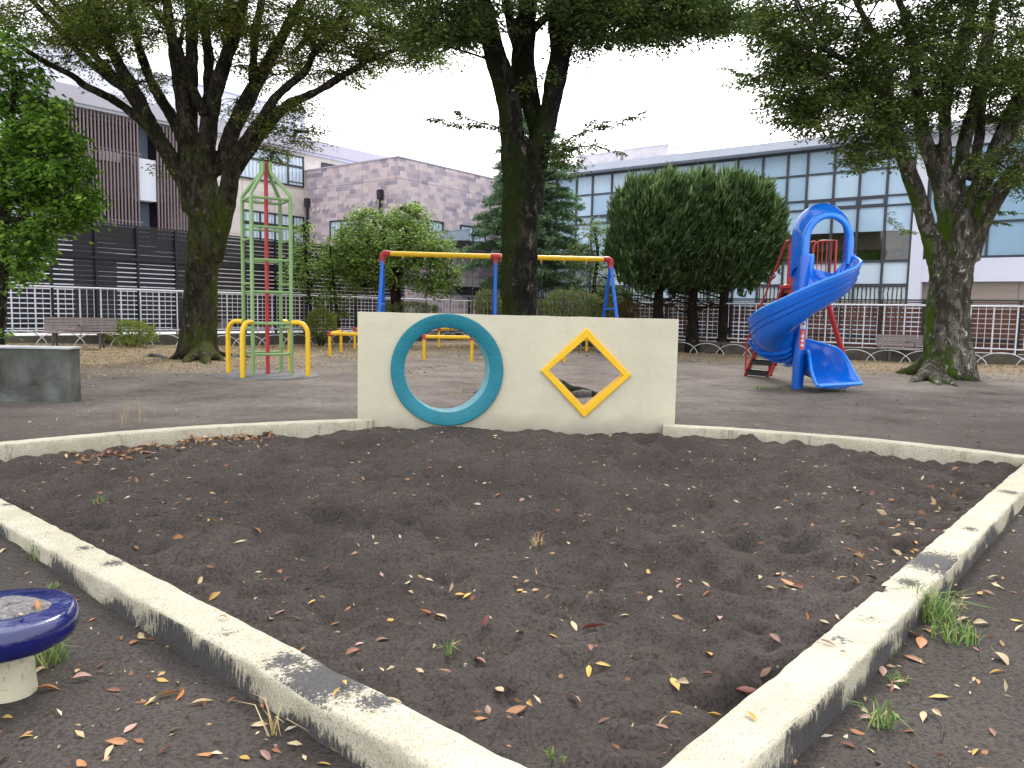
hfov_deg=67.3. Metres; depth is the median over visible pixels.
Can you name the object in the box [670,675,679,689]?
fallen leaf
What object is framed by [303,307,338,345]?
round shrub
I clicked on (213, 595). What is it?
fallen leaf
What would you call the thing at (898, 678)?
grass tuft
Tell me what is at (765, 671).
fallen leaf
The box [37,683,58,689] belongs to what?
fallen leaf
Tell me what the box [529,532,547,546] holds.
grass tuft
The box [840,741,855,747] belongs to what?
fallen leaf
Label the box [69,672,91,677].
fallen leaf
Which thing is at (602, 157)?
rooftop unit
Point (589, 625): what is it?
fallen leaf
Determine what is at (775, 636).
fallen leaf
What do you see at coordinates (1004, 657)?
fallen leaf
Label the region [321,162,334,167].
window
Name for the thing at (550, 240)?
conifer tree
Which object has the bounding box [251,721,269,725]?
fallen leaf
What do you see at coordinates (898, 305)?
metal fence
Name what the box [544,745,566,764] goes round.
grass tuft
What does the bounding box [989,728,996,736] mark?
fallen leaf
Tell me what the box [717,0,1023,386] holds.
zelkova tree
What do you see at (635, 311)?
hedge bush
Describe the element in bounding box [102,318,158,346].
round shrub
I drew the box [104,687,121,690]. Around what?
fallen leaf
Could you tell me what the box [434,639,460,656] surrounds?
grass tuft
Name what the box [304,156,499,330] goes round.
stone building
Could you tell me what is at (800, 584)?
fallen leaf
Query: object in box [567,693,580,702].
fallen leaf
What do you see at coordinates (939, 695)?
fallen leaf
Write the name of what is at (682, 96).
sky
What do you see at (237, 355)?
tree root
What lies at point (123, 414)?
grass tuft
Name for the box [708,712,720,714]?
fallen leaf
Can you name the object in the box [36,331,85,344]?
edging hoop
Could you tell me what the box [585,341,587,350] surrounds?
guard rail
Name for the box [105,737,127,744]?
fallen leaf
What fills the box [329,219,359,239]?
window
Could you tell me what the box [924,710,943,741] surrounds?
twig
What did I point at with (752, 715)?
fallen leaf
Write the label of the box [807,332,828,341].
park bench
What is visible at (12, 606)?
sand pile
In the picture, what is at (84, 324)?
park bench
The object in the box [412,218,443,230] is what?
window
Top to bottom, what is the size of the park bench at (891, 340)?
0.850 m
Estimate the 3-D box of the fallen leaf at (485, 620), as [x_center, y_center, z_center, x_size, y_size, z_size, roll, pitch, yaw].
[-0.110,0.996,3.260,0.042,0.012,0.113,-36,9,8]
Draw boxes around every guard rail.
[327,329,357,355]
[353,327,357,348]
[422,334,473,361]
[437,328,477,346]
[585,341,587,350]
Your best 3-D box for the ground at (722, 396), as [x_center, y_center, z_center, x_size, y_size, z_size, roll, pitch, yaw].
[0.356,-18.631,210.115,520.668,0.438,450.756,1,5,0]
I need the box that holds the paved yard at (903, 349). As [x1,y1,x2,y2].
[678,339,1023,354]
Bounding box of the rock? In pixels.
[571,389,591,397]
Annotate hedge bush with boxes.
[374,300,439,312]
[467,286,501,314]
[536,285,601,316]
[577,295,631,317]
[595,285,634,316]
[617,298,641,317]
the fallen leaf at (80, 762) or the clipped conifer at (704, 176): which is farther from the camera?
the clipped conifer at (704, 176)
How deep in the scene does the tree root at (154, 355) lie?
20.00 m
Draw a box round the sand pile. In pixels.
[0,596,51,619]
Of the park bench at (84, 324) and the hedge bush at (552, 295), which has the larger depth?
the hedge bush at (552, 295)
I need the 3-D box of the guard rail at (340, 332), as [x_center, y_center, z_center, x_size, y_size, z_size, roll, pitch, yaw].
[-4.990,-1.178,22.566,1.194,0.767,2.984,-3,7,-34]
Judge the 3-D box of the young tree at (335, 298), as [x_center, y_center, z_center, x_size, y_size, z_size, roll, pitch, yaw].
[-6.501,-3.781,28.590,1.862,3.370,1.668,3,6,15]
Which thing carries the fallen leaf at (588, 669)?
on the sand
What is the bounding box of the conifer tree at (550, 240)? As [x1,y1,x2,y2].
[456,110,598,296]
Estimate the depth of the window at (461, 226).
39.83 m
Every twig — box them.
[875,760,884,767]
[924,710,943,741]
[957,623,982,662]
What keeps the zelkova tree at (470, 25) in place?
on the ground at (722, 396)
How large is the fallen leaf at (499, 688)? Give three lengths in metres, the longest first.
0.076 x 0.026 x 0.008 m
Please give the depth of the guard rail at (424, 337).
20.92 m
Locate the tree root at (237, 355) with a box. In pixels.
[231,353,250,357]
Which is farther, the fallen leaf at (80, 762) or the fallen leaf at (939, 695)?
the fallen leaf at (939, 695)
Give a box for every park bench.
[39,317,116,348]
[172,318,226,330]
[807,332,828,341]
[876,334,922,361]
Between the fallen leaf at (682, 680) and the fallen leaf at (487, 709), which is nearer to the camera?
the fallen leaf at (487, 709)
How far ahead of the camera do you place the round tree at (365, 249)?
28.41 m
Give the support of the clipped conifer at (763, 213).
on the ground at (722, 396)
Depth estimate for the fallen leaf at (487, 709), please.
2.64 m
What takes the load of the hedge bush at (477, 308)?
on the ground at (722, 396)
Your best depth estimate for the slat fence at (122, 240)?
25.17 m
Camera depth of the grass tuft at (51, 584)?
3.73 m
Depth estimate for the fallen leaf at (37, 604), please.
2.74 m
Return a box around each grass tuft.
[21,538,39,561]
[35,632,90,668]
[47,582,60,588]
[91,496,106,504]
[105,403,131,424]
[136,396,143,421]
[238,693,311,735]
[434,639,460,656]
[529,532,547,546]
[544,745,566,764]
[838,694,933,740]
[885,574,990,624]
[885,671,910,685]
[925,611,984,646]
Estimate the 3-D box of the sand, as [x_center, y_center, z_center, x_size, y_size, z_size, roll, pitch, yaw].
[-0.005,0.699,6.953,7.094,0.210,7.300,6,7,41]
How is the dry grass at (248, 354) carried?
on the ground at (722, 396)
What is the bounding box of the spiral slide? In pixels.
[744,203,862,389]
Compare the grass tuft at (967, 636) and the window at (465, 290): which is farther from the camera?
the window at (465, 290)
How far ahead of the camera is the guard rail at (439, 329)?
28.15 m
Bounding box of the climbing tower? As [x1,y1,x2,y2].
[215,161,318,379]
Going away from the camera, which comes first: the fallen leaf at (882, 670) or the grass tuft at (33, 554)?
the fallen leaf at (882, 670)
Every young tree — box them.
[275,215,331,325]
[312,236,359,327]
[560,213,620,305]
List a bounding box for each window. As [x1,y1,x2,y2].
[240,149,303,187]
[244,209,304,243]
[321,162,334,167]
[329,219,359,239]
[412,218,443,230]
[446,286,491,295]
[460,224,485,241]
[924,140,1023,258]
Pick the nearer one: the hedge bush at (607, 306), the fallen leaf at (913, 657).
the fallen leaf at (913, 657)
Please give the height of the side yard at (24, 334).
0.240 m
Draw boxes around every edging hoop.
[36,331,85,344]
[866,350,910,361]
[977,352,1023,361]
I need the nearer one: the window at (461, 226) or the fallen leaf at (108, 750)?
the fallen leaf at (108, 750)
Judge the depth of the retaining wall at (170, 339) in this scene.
26.33 m
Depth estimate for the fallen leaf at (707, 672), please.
2.90 m
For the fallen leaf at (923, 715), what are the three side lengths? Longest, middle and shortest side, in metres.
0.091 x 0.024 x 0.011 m
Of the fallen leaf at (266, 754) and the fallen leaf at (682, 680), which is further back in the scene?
the fallen leaf at (682, 680)
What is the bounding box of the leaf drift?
[70,431,963,582]
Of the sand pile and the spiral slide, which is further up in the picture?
the spiral slide
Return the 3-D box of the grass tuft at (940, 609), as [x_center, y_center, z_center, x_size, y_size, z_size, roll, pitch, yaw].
[1.979,1.002,3.577,0.468,0.186,0.502,-4,7,-41]
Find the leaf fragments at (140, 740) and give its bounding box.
[0,356,1023,767]
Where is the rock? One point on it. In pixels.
(581, 393)
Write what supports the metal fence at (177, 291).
on the retaining wall at (170, 339)
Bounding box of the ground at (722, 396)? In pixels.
[0,340,1023,767]
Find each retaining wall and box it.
[5,331,459,345]
[460,331,1023,364]
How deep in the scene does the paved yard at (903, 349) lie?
27.68 m
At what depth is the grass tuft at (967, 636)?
3.38 m
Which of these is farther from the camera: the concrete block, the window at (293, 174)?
the window at (293, 174)
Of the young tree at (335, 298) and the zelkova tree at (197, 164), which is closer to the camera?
the zelkova tree at (197, 164)
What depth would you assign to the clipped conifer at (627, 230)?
26.63 m
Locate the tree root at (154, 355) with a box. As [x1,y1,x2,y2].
[141,353,168,358]
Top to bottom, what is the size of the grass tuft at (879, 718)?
0.122 m
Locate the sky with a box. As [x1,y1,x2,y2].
[1,0,1023,177]
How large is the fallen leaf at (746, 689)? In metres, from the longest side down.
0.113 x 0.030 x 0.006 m
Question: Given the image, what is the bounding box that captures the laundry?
[100,150,119,162]
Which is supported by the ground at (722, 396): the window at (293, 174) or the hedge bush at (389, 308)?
the hedge bush at (389, 308)
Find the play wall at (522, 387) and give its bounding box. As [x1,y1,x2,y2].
[358,312,678,434]
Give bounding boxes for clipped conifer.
[600,161,709,318]
[639,161,749,352]
[689,157,791,353]
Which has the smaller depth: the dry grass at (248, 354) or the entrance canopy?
the dry grass at (248, 354)
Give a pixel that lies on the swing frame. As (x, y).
(495, 257)
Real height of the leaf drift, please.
0.258 m
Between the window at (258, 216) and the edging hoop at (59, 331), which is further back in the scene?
the window at (258, 216)
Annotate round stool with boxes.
[0,588,78,703]
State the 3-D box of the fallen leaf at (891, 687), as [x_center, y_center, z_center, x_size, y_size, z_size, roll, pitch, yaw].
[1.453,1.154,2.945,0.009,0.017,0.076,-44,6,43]
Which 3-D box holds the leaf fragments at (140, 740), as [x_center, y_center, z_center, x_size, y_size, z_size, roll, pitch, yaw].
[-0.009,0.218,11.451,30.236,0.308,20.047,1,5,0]
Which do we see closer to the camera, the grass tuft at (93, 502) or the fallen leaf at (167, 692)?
the fallen leaf at (167, 692)
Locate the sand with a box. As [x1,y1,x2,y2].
[0,426,1021,767]
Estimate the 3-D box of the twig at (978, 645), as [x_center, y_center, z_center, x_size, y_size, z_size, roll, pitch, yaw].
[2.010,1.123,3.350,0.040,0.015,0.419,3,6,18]
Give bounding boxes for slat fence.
[5,214,405,334]
[463,297,1023,353]
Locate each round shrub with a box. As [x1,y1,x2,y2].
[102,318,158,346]
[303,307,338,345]
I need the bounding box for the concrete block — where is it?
[0,345,80,401]
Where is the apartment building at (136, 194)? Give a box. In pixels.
[0,36,385,327]
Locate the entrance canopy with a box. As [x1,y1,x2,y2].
[431,229,595,296]
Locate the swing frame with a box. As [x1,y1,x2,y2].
[377,250,618,352]
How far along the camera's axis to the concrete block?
10.71 m
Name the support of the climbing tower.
on the ground at (722, 396)
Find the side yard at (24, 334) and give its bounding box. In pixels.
[6,327,357,335]
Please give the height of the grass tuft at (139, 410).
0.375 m
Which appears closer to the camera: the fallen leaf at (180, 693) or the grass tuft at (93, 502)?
the fallen leaf at (180, 693)
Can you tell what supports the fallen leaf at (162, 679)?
on the ground at (722, 396)
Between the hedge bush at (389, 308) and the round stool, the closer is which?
the round stool
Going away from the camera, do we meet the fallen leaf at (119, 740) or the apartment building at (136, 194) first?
the fallen leaf at (119, 740)
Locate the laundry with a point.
(108, 156)
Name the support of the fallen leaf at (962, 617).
on the ground at (722, 396)
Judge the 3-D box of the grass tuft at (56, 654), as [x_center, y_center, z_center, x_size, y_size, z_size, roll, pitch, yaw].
[-1.811,1.018,2.987,0.309,0.147,0.303,-4,7,-41]
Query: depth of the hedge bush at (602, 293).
28.81 m
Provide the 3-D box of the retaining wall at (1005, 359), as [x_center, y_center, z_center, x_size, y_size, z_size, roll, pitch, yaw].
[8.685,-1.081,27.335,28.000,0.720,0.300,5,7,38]
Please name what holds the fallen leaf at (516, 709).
on the sand
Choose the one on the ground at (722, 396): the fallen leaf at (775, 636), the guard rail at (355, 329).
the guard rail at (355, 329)
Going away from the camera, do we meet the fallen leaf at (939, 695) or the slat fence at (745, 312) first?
the fallen leaf at (939, 695)
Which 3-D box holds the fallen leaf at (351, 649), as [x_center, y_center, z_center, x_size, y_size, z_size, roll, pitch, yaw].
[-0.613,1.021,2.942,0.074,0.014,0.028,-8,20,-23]
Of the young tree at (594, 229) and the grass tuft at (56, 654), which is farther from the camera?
the young tree at (594, 229)
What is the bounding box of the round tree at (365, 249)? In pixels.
[317,200,464,312]
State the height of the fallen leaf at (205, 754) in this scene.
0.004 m
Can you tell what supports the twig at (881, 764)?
on the ground at (722, 396)
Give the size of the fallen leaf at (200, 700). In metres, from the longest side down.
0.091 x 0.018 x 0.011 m
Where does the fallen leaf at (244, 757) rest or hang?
on the ground at (722, 396)
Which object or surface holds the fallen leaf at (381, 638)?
on the sand
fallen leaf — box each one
[34,601,41,610]
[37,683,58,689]
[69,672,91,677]
[76,759,86,765]
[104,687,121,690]
[104,742,114,758]
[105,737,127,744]
[122,723,136,733]
[157,678,168,681]
[159,690,176,695]
[173,534,182,538]
[175,687,184,700]
[191,698,212,703]
[196,752,212,755]
[209,592,219,599]
[239,755,250,759]
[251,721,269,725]
[260,750,270,759]
[342,647,358,653]
[375,637,387,640]
[482,615,489,625]
[485,705,490,713]
[495,686,503,690]
[506,702,530,713]
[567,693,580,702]
[570,617,576,629]
[579,623,605,629]
[586,665,591,676]
[593,662,609,665]
[598,717,610,722]
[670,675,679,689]
[675,677,691,682]
[700,671,714,673]
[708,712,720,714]
[736,686,757,691]
[746,710,757,722]
[760,667,770,676]
[768,631,780,642]
[780,578,793,585]
[793,581,804,588]
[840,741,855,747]
[849,729,863,734]
[879,664,886,675]
[890,681,893,691]
[904,655,926,664]
[916,637,926,647]
[920,711,926,722]
[930,694,951,697]
[932,708,941,716]
[957,616,975,620]
[973,618,988,623]
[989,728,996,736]
[991,647,1008,664]
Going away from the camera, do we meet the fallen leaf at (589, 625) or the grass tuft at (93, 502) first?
the fallen leaf at (589, 625)
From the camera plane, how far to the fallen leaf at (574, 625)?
3.44 m
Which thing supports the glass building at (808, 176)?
on the ground at (722, 396)
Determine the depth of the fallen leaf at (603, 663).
3.01 m
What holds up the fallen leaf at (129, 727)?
on the ground at (722, 396)
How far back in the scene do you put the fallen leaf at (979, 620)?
3.55 m
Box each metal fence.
[5,285,459,335]
[460,300,1023,354]
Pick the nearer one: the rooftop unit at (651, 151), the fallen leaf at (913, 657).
the fallen leaf at (913, 657)
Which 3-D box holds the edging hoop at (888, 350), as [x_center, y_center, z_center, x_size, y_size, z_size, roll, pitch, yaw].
[11.713,-0.864,23.925,1.316,0.396,0.025,5,7,38]
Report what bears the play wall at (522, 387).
on the ground at (722, 396)
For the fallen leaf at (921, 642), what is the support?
on the ground at (722, 396)
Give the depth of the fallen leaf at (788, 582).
3.87 m
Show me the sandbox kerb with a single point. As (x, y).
(796, 707)
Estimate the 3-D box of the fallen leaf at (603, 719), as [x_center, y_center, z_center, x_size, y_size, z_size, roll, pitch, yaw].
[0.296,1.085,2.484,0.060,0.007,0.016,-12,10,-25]
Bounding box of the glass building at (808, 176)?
[495,120,1023,348]
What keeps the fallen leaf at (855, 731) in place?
on the ground at (722, 396)
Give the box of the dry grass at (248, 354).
[21,342,474,377]
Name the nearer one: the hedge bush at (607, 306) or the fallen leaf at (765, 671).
the fallen leaf at (765, 671)
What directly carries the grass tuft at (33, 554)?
on the ground at (722, 396)
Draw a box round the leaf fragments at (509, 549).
[5,427,998,753]
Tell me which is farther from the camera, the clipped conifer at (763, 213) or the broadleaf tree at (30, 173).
the clipped conifer at (763, 213)
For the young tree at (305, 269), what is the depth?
28.13 m
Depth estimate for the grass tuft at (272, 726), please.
2.54 m
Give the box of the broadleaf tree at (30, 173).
[0,15,116,344]
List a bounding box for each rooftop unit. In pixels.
[576,150,623,164]
[623,143,680,159]
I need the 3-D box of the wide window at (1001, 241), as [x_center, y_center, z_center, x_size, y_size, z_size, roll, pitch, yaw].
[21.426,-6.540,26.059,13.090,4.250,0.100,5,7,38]
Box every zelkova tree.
[0,0,462,364]
[339,0,778,396]
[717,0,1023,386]
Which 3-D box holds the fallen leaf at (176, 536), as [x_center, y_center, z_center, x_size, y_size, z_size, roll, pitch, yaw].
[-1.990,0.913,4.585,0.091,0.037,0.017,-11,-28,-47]
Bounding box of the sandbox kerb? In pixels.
[0,419,1023,767]
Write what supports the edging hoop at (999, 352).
on the ground at (722, 396)
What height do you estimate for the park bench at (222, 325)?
0.850 m
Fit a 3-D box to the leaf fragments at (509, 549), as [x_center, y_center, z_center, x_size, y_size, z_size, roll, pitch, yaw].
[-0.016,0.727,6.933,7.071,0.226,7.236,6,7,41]
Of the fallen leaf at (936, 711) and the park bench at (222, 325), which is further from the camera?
the park bench at (222, 325)

